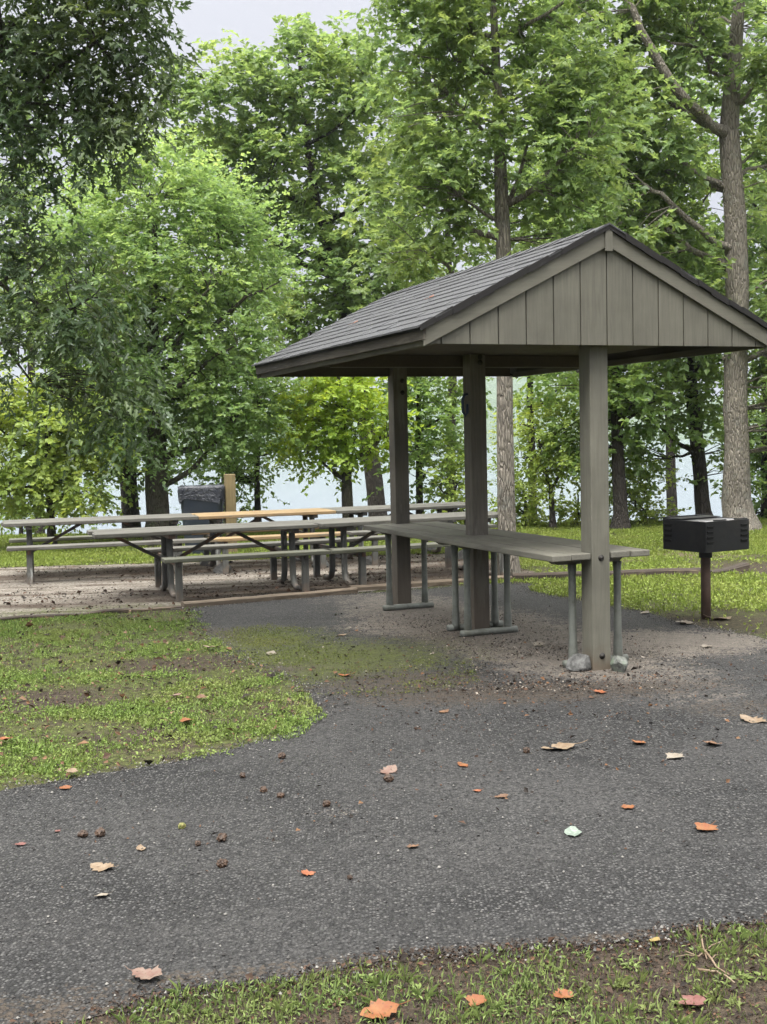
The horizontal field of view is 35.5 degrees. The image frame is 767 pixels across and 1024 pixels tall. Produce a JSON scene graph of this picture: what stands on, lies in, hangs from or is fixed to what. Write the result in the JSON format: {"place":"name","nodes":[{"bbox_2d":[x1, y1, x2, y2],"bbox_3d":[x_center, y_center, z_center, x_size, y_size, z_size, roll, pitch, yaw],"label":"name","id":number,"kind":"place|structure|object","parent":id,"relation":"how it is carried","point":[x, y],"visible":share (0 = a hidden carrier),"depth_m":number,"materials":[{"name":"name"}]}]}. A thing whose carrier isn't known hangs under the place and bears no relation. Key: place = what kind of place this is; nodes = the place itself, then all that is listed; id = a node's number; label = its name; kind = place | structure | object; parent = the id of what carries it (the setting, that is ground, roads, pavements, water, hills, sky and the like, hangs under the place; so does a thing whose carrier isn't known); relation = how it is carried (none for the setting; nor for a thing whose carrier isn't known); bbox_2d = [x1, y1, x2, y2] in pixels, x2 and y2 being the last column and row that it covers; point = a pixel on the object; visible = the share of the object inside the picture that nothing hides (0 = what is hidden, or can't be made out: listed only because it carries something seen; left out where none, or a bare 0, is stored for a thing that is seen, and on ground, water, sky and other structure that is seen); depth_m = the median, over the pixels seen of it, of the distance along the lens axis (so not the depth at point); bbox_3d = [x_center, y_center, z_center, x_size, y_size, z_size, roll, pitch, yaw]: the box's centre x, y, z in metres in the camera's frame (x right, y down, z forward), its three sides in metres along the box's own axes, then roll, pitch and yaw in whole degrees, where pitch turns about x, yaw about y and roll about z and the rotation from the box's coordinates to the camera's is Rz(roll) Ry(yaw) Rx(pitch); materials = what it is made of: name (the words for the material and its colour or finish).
{"place":"outdoors","nodes":[
{"label":"outdoors","id":0,"kind":"place"},
{"bbox_2d":[0,605,327,788],"bbox_3d":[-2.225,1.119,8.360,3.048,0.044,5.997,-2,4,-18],"label":"island grass","id":1,"kind":"structure","parent":0,"point":[158,703],"depth_m":7.38,"materials":[{"name":"plant"}]},
{"bbox_2d":[65,764,77,772],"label":"fallen leaf","id":2,"kind":"object","parent":1,"relation":"on","point":[71,770],"visible":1,"depth_m":5.78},
{"bbox_2d":[179,714,192,721],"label":"fallen leaf","id":3,"kind":"object","parent":1,"relation":"on","point":[183,719],"visible":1,"depth_m":6.79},
{"bbox_2d":[197,691,206,697],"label":"fallen leaf","id":4,"kind":"object","parent":1,"relation":"on","point":[200,696],"visible":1,"depth_m":7.40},
{"bbox_2d":[0,553,534,616],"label":"gravel pad","id":5,"kind":"object","parent":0,"point":[61,585],"visible":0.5,"depth_m":13.64,"materials":[{"name":"gravel"}]},
{"bbox_2d":[1,513,207,584],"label":"picnic table","id":6,"kind":"object","parent":5,"relation":"on","point":[30,548],"visible":0.72,"depth_m":14.34,"materials":[{"name":"grey wood"}]},
{"bbox_2d":[86,520,330,601],"bbox_3d":[-1.891,0.517,12.814,2.409,0.720,1.490,-3,4,-20],"label":"picnic table","id":7,"kind":"object","parent":5,"relation":"on","point":[163,553],"visible":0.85,"depth_m":12.63,"materials":[{"name":"grey wood"}]},
{"bbox_2d":[191,508,339,573],"bbox_3d":[-1.530,0.361,15.283,1.761,0.731,1.490,-2,4,-18],"label":"picnic table","id":8,"kind":"object","parent":5,"relation":"on","point":[224,567],"visible":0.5,"depth_m":14.95,"materials":[{"name":"brown wood"}]},
{"bbox_2d":[181,587,357,607],"bbox_3d":[-1.118,0.877,12.050,1.855,0.100,0.124,-3,4,-27],"label":"landscape timber","id":9,"kind":"object","parent":5,"relation":"on","point":[271,597],"visible":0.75,"depth_m":12.00,"materials":[{"name":"wood"}]},
{"bbox_2d":[288,511,516,584],"bbox_3d":[0.273,0.415,13.675,2.484,0.721,1.490,-3,4,-25],"label":"picnic table","id":10,"kind":"object","parent":5,"relation":"on","point":[343,525],"visible":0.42,"depth_m":13.41,"materials":[{"name":"grey wood"}]},
{"bbox_2d":[319,502,496,565],"bbox_3d":[0.246,0.282,15.918,2.078,0.731,1.490,-3,4,-22],"label":"picnic table","id":11,"kind":"object","parent":5,"relation":"on","point":[359,511],"visible":0.33,"depth_m":15.63,"materials":[{"name":"grey wood"}]},
{"bbox_2d":[348,575,512,590],"bbox_3d":[0.523,0.786,12.915,1.868,0.104,0.134,-3,4,-20],"label":"landscape timber","id":12,"kind":"object","parent":5,"relation":"on","point":[431,583],"visible":0.35,"depth_m":12.84,"materials":[{"name":"wood"}]},
{"bbox_2d":[0,377,760,454],"bbox_3d":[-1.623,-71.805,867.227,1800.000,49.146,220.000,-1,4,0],"label":"hills","id":13,"kind":"structure","parent":0,"point":[491,385],"depth_m":790.08,"materials":[{"name":"plant"}]},
{"bbox_2d":[0,439,761,534],"bbox_3d":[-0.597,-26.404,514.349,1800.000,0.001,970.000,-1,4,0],"label":"lake","id":14,"kind":"structure","parent":0,"point":[320,492],"depth_m":118.69,"materials":[{"name":"grey liquid"}]},
{"bbox_2d":[0,584,766,1023],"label":"asphalt path","id":15,"kind":"structure","parent":0,"point":[546,896],"depth_m":5.01,"materials":[{"name":"asphalt"}]},
{"bbox_2d":[59,785,71,788],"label":"fallen leaf","id":16,"kind":"object","parent":15,"relation":"on","point":[65,786],"visible":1,"depth_m":5.59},
{"bbox_2d":[77,830,87,837],"bbox_3d":[-1.226,1.314,4.891,0.044,0.036,0.039,-2,4,-9],"label":"nut husk","id":17,"kind":"object","parent":15,"relation":"on","point":[82,833],"visible":1,"depth_m":4.88,"materials":[{"name":"plant"}]},
{"bbox_2d":[95,827,105,836],"bbox_3d":[-1.159,1.310,4.899,0.045,0.041,0.050,-4,5,-41],"label":"nut husk","id":18,"kind":"object","parent":15,"relation":"on","point":[100,832],"visible":1,"depth_m":4.88,"materials":[{"name":"plant"}]},
{"bbox_2d":[90,862,117,871],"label":"fallen leaf","id":19,"kind":"object","parent":15,"relation":"on","point":[99,866],"visible":1,"depth_m":4.53,"materials":[{"name":"plant"}]},
{"bbox_2d":[95,891,112,896],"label":"fallen leaf","id":20,"kind":"object","parent":15,"relation":"on","point":[101,894],"visible":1,"depth_m":4.25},
{"bbox_2d":[136,844,145,849],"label":"fallen leaf","id":21,"kind":"object","parent":15,"relation":"on","point":[139,847],"visible":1,"depth_m":4.73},
{"bbox_2d":[124,965,161,978],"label":"fallen leaf","id":22,"kind":"object","parent":15,"relation":"on","point":[143,973],"visible":1,"depth_m":3.59,"materials":[{"name":"plant"}]},
{"bbox_2d":[178,823,185,828],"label":"nut husk","id":23,"kind":"object","parent":15,"relation":"on","point":[181,825],"visible":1,"depth_m":4.96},
{"bbox_2d":[216,833,226,841],"bbox_3d":[-0.647,1.304,4.808,0.040,0.040,0.050,-1,4,7],"label":"nut husk","id":24,"kind":"object","parent":15,"relation":"on","point":[222,837],"visible":1,"depth_m":4.79,"materials":[{"name":"plant"}]},
{"bbox_2d":[216,858,227,867],"bbox_3d":[-0.609,1.323,4.513,0.039,0.036,0.044,0,4,25],"label":"nut husk","id":25,"kind":"object","parent":15,"relation":"on","point":[221,863],"visible":1,"depth_m":4.50,"materials":[{"name":"plant"}]},
{"bbox_2d":[260,786,267,792],"bbox_3d":[-0.546,1.265,5.463,0.034,0.030,0.033,-3,4,-25],"label":"nut husk","id":26,"kind":"object","parent":15,"relation":"on","point":[263,789],"visible":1,"depth_m":5.45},
{"bbox_2d":[277,792,284,797],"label":"nut husk","id":27,"kind":"object","parent":15,"relation":"on","point":[280,794],"visible":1,"depth_m":5.36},
{"bbox_2d":[278,752,285,758],"bbox_3d":[-0.511,1.227,6.034,0.043,0.037,0.047,-1,4,3],"label":"nut husk","id":28,"kind":"object","parent":15,"relation":"on","point":[281,755],"visible":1,"depth_m":6.02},
{"bbox_2d":[297,869,314,875],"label":"fallen leaf","id":29,"kind":"object","parent":15,"relation":"on","point":[306,872],"visible":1,"depth_m":4.42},
{"bbox_2d":[323,800,330,806],"bbox_3d":[-0.249,1.273,5.228,0.036,0.032,0.038,-2,4,-12],"label":"nut husk","id":30,"kind":"object","parent":15,"relation":"on","point":[327,803],"visible":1,"depth_m":5.22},
{"bbox_2d":[211,623,479,695],"bbox_3d":[-0.381,1.046,9.033,1.423,0.023,3.274,-3,4,-25],"label":"path moss","id":31,"kind":"object","parent":15,"relation":"on","point":[269,640],"visible":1,"depth_m":8.94,"materials":[{"name":"plant"}]},
{"bbox_2d":[0,582,766,1023],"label":"stone chips","id":32,"kind":"object","parent":15,"relation":"on","point":[376,834],"visible":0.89,"depth_m":4.96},
{"bbox_2d":[376,765,396,773],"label":"fallen leaf","id":33,"kind":"object","parent":15,"relation":"on","point":[389,769],"visible":1,"depth_m":5.76,"materials":[{"name":"plant"}]},
{"bbox_2d":[383,774,393,781],"bbox_3d":[0.024,1.242,5.586,0.050,0.040,0.044,-2,4,-14],"label":"nut husk","id":34,"kind":"object","parent":15,"relation":"on","point":[388,777],"visible":1,"depth_m":5.57,"materials":[{"name":"plant"}]},
{"bbox_2d":[13,629,766,898],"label":"leaf litter","id":35,"kind":"object","parent":15,"relation":"on","point":[533,710],"visible":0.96,"depth_m":7.49,"materials":[{"name":"plant"}]},
{"bbox_2d":[458,762,467,766],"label":"fallen leaf","id":36,"kind":"object","parent":15,"relation":"on","point":[461,764],"visible":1,"depth_m":5.83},
{"bbox_2d":[494,794,507,796],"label":"fallen leaf","id":37,"kind":"object","parent":15,"relation":"on","point":[502,795],"visible":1,"depth_m":5.30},
{"bbox_2d":[364,521,649,667],"bbox_3d":[0.823,0.588,9.687,0.764,0.802,3.492,-3,4,-22],"label":"serving counter","id":38,"kind":"object","parent":15,"relation":"on","point":[553,550],"visible":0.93,"depth_m":9.57,"materials":[{"name":"grey wood"}]},
{"bbox_2d":[251,222,766,670],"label":"picnic shelter","id":39,"kind":"object","parent":15,"relation":"on","point":[591,305],"visible":0.98,"depth_m":8.09,"materials":[{"name":"wood"}]},
{"bbox_2d":[461,393,468,416],"bbox_3d":[0.657,-0.863,9.669,0.070,0.198,0.024,-3,4,-22],"label":"hook","id":40,"kind":"object","parent":39,"relation":"attached to","point":[462,404],"visible":1,"depth_m":9.66,"materials":[{"name":"metal"}]},
{"bbox_2d":[276,598,766,701],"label":"dirt grit","id":41,"kind":"object","parent":15,"relation":"on","point":[537,652],"visible":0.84,"depth_m":8.90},
{"bbox_2d":[523,747,529,753],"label":"nut husk","id":42,"kind":"object","parent":15,"relation":"on","point":[526,750],"visible":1,"depth_m":6.03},
{"bbox_2d":[533,641,544,645],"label":"fallen leaf","id":43,"kind":"object","parent":15,"relation":"on","point":[538,644],"visible":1,"depth_m":9.13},
{"bbox_2d":[541,740,586,748],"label":"fallen leaf","id":44,"kind":"object","parent":15,"relation":"on","point":[559,745],"visible":1,"depth_m":6.12,"materials":[{"name":"plant"}]},
{"bbox_2d":[564,826,581,836],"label":"fallen leaf","id":45,"kind":"object","parent":15,"relation":"on","point":[574,831],"visible":1,"depth_m":4.80,"materials":[{"name":"plant"}]},
{"bbox_2d":[566,653,590,671],"bbox_3d":[1.319,1.025,8.120,0.190,0.147,0.154,-2,4,-15],"label":"stone","id":46,"kind":"object","parent":15,"relation":"on","point":[577,662],"visible":0.93,"depth_m":8.07,"materials":[{"name":"stone"}]},
{"bbox_2d":[610,655,627,672],"bbox_3d":[1.594,1.030,8.041,0.106,0.136,0.134,-4,4,-34],"label":"stone","id":47,"kind":"object","parent":15,"relation":"on","point":[618,663],"visible":0.9,"depth_m":8.01,"materials":[{"name":"stone"}]},
{"bbox_2d":[621,804,633,808],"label":"fallen leaf","id":48,"kind":"object","parent":15,"relation":"on","point":[627,806],"visible":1,"depth_m":5.11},
{"bbox_2d":[665,752,683,758],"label":"fallen leaf","id":49,"kind":"object","parent":15,"relation":"on","point":[673,755],"visible":1,"depth_m":5.88,"materials":[{"name":"plant"}]},
{"bbox_2d":[675,620,699,623],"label":"fallen leaf","id":50,"kind":"object","parent":15,"relation":"on","point":[685,622],"visible":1,"depth_m":9.95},
{"bbox_2d":[695,822,717,829],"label":"fallen leaf","id":51,"kind":"object","parent":15,"relation":"on","point":[702,826],"visible":1,"depth_m":4.82,"materials":[{"name":"plant"}]},
{"bbox_2d":[702,740,721,744],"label":"fallen leaf","id":52,"kind":"object","parent":15,"relation":"on","point":[711,742],"visible":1,"depth_m":6.11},
{"bbox_2d":[740,714,766,722],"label":"fallen leaf","id":53,"kind":"object","parent":15,"relation":"on","point":[751,719],"visible":1,"depth_m":6.60,"materials":[{"name":"plant"}]},
{"bbox_2d":[0,521,766,1023],"bbox_3d":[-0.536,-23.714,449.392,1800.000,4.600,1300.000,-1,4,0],"label":"ground","id":54,"kind":"structure","parent":0,"point":[736,621],"depth_m":6.37,"materials":[{"name":"green plant"}]},
{"bbox_2d":[0,184,42,318],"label":"tree","id":55,"kind":"object","parent":54,"relation":"on","point":[19,240],"visible":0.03,"depth_m":28.89,"materials":[{"name":"green plant"}]},
{"bbox_2d":[0,12,118,533],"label":"tree","id":56,"kind":"object","parent":54,"relation":"on","point":[18,233],"visible":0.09,"depth_m":26.49,"materials":[{"name":"green plant"}]},
{"bbox_2d":[0,472,121,533],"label":"shrub","id":57,"kind":"object","parent":54,"relation":"on","point":[21,531],"visible":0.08,"depth_m":22.97,"materials":[{"name":"green plant"}]},
{"bbox_2d":[0,351,153,544],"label":"young tree","id":58,"kind":"object","parent":54,"relation":"on","point":[46,478],"visible":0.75,"depth_m":18.11,"materials":[{"name":"green plant"}]},
{"bbox_2d":[0,606,181,621],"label":"landscape timber","id":59,"kind":"object","parent":54,"relation":"on","point":[120,610],"visible":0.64,"depth_m":11.31,"materials":[{"name":"wood"}]},
{"bbox_2d":[0,0,203,497],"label":"oak tree","id":60,"kind":"object","parent":54,"relation":"on","point":[86,73],"visible":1,"depth_m":9.24,"materials":[{"name":"green plant"}]},
{"bbox_2d":[24,115,190,512],"bbox_3d":[-6.631,-4.187,29.752,4.744,11.393,3.467,-5,5,-43],"label":"tree","id":61,"kind":"object","parent":54,"relation":"on","point":[121,484],"visible":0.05,"depth_m":29.47,"materials":[{"name":"green plant"}]},
{"bbox_2d":[25,271,207,527],"bbox_3d":[-4.639,-1.694,20.880,3.118,5.042,2.582,-1,4,0],"label":"maple tree","id":62,"kind":"object","parent":54,"relation":"on","point":[132,498],"visible":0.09,"depth_m":20.89,"materials":[{"name":"green plant"}]},
{"bbox_2d":[0,120,327,545],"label":"maple tree","id":63,"kind":"object","parent":54,"relation":"on","point":[214,361],"visible":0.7,"depth_m":18.39,"materials":[{"name":"green plant"}]},
{"bbox_2d":[178,484,224,553],"bbox_3d":[-2.595,0.106,17.224,0.665,0.992,0.642,-2,4,-6],"label":"trash bin","id":64,"kind":"object","parent":54,"relation":"on","point":[200,498],"visible":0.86,"depth_m":16.93,"materials":[{"name":"black plastic"}]},
{"bbox_2d":[140,111,281,522],"bbox_3d":[-3.958,-4.004,28.436,4.111,10.663,4.238,-2,4,-17],"label":"tree","id":65,"kind":"object","parent":54,"relation":"on","point":[256,321],"visible":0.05,"depth_m":27.84,"materials":[{"name":"green plant"}]},
{"bbox_2d":[170,485,267,525],"bbox_3d":[-3.047,0.243,21.938,1.894,1.478,1.713,0,4,17],"label":"shrub","id":66,"kind":"object","parent":54,"relation":"on","point":[247,507],"visible":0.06,"depth_m":21.99,"materials":[{"name":"green plant"}]},
{"bbox_2d":[224,474,237,552],"bbox_3d":[-2.182,0.079,17.124,0.150,1.240,0.140,-2,4,-14],"label":"wooden post","id":67,"kind":"object","parent":54,"relation":"on","point":[230,492],"visible":0.45,"depth_m":17.04,"materials":[{"name":"wood"}]},
{"bbox_2d":[178,377,308,521],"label":"young tree","id":68,"kind":"object","parent":54,"relation":"on","point":[253,479],"visible":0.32,"depth_m":21.38,"materials":[{"name":"green plant"}]},
{"bbox_2d":[141,10,456,516],"bbox_3d":[-1.568,-4.532,23.637,6.254,10.678,3.693,-1,4,0],"label":"oak tree","id":69,"kind":"object","parent":54,"relation":"on","point":[235,140],"visible":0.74,"depth_m":23.02,"materials":[{"name":"green plant"}]},
{"bbox_2d":[243,377,443,529],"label":"young tree","id":70,"kind":"object","parent":54,"relation":"on","point":[341,412],"visible":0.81,"depth_m":19.64,"materials":[{"name":"green plant"}]},
{"bbox_2d":[360,998,410,1018],"bbox_3d":[0.006,1.378,3.321,0.152,0.018,0.102,-8,12,-20],"label":"fallen leaf","id":71,"kind":"object","parent":54,"relation":"on","point":[378,1007],"visible":1,"depth_m":3.33,"materials":[{"name":"plant"}]},
{"bbox_2d":[9,912,766,1023],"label":"soil crumbs","id":72,"kind":"object","parent":54,"relation":"on","point":[250,975],"visible":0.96,"depth_m":3.69,"materials":[{"name":"soil"}]},
{"bbox_2d":[46,919,766,1023],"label":"verge grass","id":73,"kind":"structure","parent":54,"relation":"on","point":[524,987],"depth_m":3.43,"materials":[{"name":"plant"}]},
{"bbox_2d":[360,377,496,513],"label":"young tree","id":74,"kind":"object","parent":54,"relation":"on","point":[420,388],"visible":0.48,"depth_m":20.92,"materials":[{"name":"green plant"}]},
{"bbox_2d":[349,0,541,522],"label":"tree","id":75,"kind":"object","parent":54,"relation":"on","point":[490,251],"visible":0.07,"depth_m":26.58,"materials":[{"name":"green plant"}]},
{"bbox_2d":[409,427,492,524],"bbox_3d":[1.154,-0.396,20.922,1.379,2.172,1.809,0,4,15],"label":"shrub","id":76,"kind":"object","parent":54,"relation":"on","point":[449,466],"visible":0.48,"depth_m":20.63,"materials":[{"name":"green plant"}]},
{"bbox_2d":[465,993,486,1005],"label":"fallen leaf","id":77,"kind":"object","parent":54,"relation":"on","point":[479,999],"visible":0.89,"depth_m":3.37,"materials":[{"name":"plant"}]},
{"bbox_2d":[339,0,687,575],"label":"oak tree","id":78,"kind":"object","parent":54,"relation":"on","point":[441,24],"visible":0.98,"depth_m":13.29,"materials":[{"name":"green plant"}]},
{"bbox_2d":[464,126,578,521],"bbox_3d":[3.637,-4.187,28.664,4.111,10.663,4.238,-2,4,-15],"label":"tree","id":79,"kind":"object","parent":54,"relation":"on","point":[529,385],"visible":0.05,"depth_m":28.82,"materials":[{"name":"green plant"}]},
{"bbox_2d":[487,456,565,527],"bbox_3d":[2.279,-0.089,20.971,1.585,1.804,1.603,-2,4,-12],"label":"shrub","id":80,"kind":"object","parent":54,"relation":"on","point":[529,511],"visible":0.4,"depth_m":20.75,"materials":[{"name":"green plant"}]},
{"bbox_2d":[486,386,611,529],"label":"young tree","id":81,"kind":"object","parent":54,"relation":"on","point":[555,462],"visible":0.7,"depth_m":20.06,"materials":[{"name":"green plant"}]},
{"bbox_2d":[550,988,572,997],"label":"fallen leaf","id":82,"kind":"object","parent":54,"relation":"on","point":[565,993],"visible":1,"depth_m":3.40,"materials":[{"name":"plant"}]},
{"bbox_2d":[536,487,612,525],"bbox_3d":[3.542,0.223,20.869,1.627,1.404,1.320,-3,4,-22],"label":"shrub","id":83,"kind":"object","parent":54,"relation":"on","point":[576,513],"visible":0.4,"depth_m":20.80,"materials":[{"name":"green plant"}]},
{"bbox_2d":[480,41,723,402],"bbox_3d":[4.753,-4.867,26.932,4.607,11.590,4.468,-4,4,-38],"label":"tree","id":84,"kind":"object","parent":54,"relation":"on","point":[534,228],"visible":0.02,"depth_m":26.47,"materials":[{"name":"green plant"}]},
{"bbox_2d":[511,567,700,580],"bbox_3d":[2.512,0.707,13.293,2.189,0.125,0.134,-1,4,-3],"label":"landscape timber","id":85,"kind":"object","parent":54,"relation":"on","point":[680,571],"visible":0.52,"depth_m":13.26,"materials":[{"name":"wood"}]},
{"bbox_2d":[514,114,719,530],"bbox_3d":[3.751,-2.992,19.723,3.271,7.382,2.583,-1,4,0],"label":"oak tree","id":86,"kind":"object","parent":54,"relation":"on","point":[622,389],"visible":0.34,"depth_m":19.51,"materials":[{"name":"green plant"}]},
{"bbox_2d":[506,0,766,530],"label":"oak tree","id":87,"kind":"object","parent":54,"relation":"on","point":[729,185],"visible":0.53,"depth_m":18.77,"materials":[{"name":"green plant"}]},
{"bbox_2d":[608,443,692,525],"bbox_3d":[4.417,-0.276,20.954,1.943,2.238,1.710,-3,4,-30],"label":"shrub","id":88,"kind":"object","parent":54,"relation":"on","point":[644,513],"visible":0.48,"depth_m":20.75,"materials":[{"name":"green plant"}]},
{"bbox_2d":[649,937,659,940],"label":"fallen leaf","id":89,"kind":"object","parent":54,"relation":"on","point":[655,938],"visible":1,"depth_m":3.75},
{"bbox_2d":[579,98,766,515],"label":"oak tree","id":90,"kind":"object","parent":54,"relation":"on","point":[693,421],"visible":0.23,"depth_m":20.25,"materials":[{"name":"green plant"}]},
{"bbox_2d":[678,992,709,1004],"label":"fallen leaf","id":91,"kind":"object","parent":54,"relation":"on","point":[696,999],"visible":1,"depth_m":3.34,"materials":[{"name":"plant"}]},
{"bbox_2d":[627,32,764,516],"bbox_3d":[6.323,-4.800,27.254,4.607,11.590,4.468,0,4,21],"label":"tree","id":92,"kind":"object","parent":54,"relation":"on","point":[671,491],"visible":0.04,"depth_m":26.89,"materials":[{"name":"green plant"}]},
{"bbox_2d":[675,940,724,956],"bbox_3d":[0.971,1.338,3.678,0.223,0.014,0.048,-5,5,-45],"label":"dry twig","id":93,"kind":"object","parent":54,"relation":"on","point":[699,955],"visible":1,"depth_m":3.65,"materials":[{"name":"wood"}]},
{"bbox_2d":[698,924,706,958],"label":"dry twig","id":94,"kind":"object","parent":54,"relation":"on","point":[699,926],"visible":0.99,"depth_m":3.74,"materials":[{"name":"wood"}]},
{"bbox_2d":[663,514,748,619],"bbox_3d":[2.751,0.503,10.167,0.516,0.925,0.565,-3,4,-30],"label":"park grill","id":95,"kind":"object","parent":54,"relation":"on","point":[704,536],"visible":1,"depth_m":10.04,"materials":[{"name":"black metal"}]},
{"bbox_2d":[702,948,728,974],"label":"dry twig","id":96,"kind":"object","parent":54,"relation":"on","point":[709,956],"visible":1,"depth_m":3.59,"materials":[{"name":"wood"}]},
{"bbox_2d":[698,968,734,982],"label":"dry twig","id":97,"kind":"object","parent":54,"relation":"on","point":[711,971],"visible":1,"depth_m":3.52,"materials":[{"name":"wood"}]},
{"bbox_2d":[705,615,731,619],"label":"fallen leaf","id":98,"kind":"object","parent":54,"relation":"on","point":[721,618],"visible":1,"depth_m":10.14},
{"bbox_2d":[678,0,766,316],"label":"tree","id":99,"kind":"object","parent":54,"relation":"on","point":[755,191],"visible":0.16,"depth_m":27.06,"materials":[{"name":"green plant"}]},
{"bbox_2d":[711,562,749,573],"bbox_3d":[3.873,0.659,13.495,0.642,0.134,0.131,-4,4,-36],"label":"landscape timber","id":100,"kind":"object","parent":54,"relation":"on","point":[741,566],"visible":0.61,"depth_m":13.54,"materials":[{"name":"wood"}]},
{"bbox_2d":[706,78,765,311],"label":"tree","id":101,"kind":"object","parent":54,"relation":"on","point":[749,249],"visible":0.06,"depth_m":29.29,"materials":[{"name":"green plant"}]},
{"bbox_2d":[707,317,766,517],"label":"young tree","id":102,"kind":"object","parent":54,"relation":"on","point":[759,459],"visible":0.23,"depth_m":21.93,"materials":[{"name":"green plant"}]},
{"bbox_2d":[751,497,766,518],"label":"shrub","id":103,"kind":"object","parent":54,"relation":"on","point":[760,513],"visible":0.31,"depth_m":22.02,"materials":[{"name":"green plant"}]},
{"bbox_2d":[0,517,766,633],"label":"lawn grass","id":104,"kind":"structure","parent":0,"point":[41,556],"depth_m":15.00,"materials":[{"name":"plant"}]},
{"bbox_2d":[0,0,766,409],"label":"sky","id":105,"kind":"structure","parent":0,"point":[251,19],"materials":[{"name":"white"}]}
]}

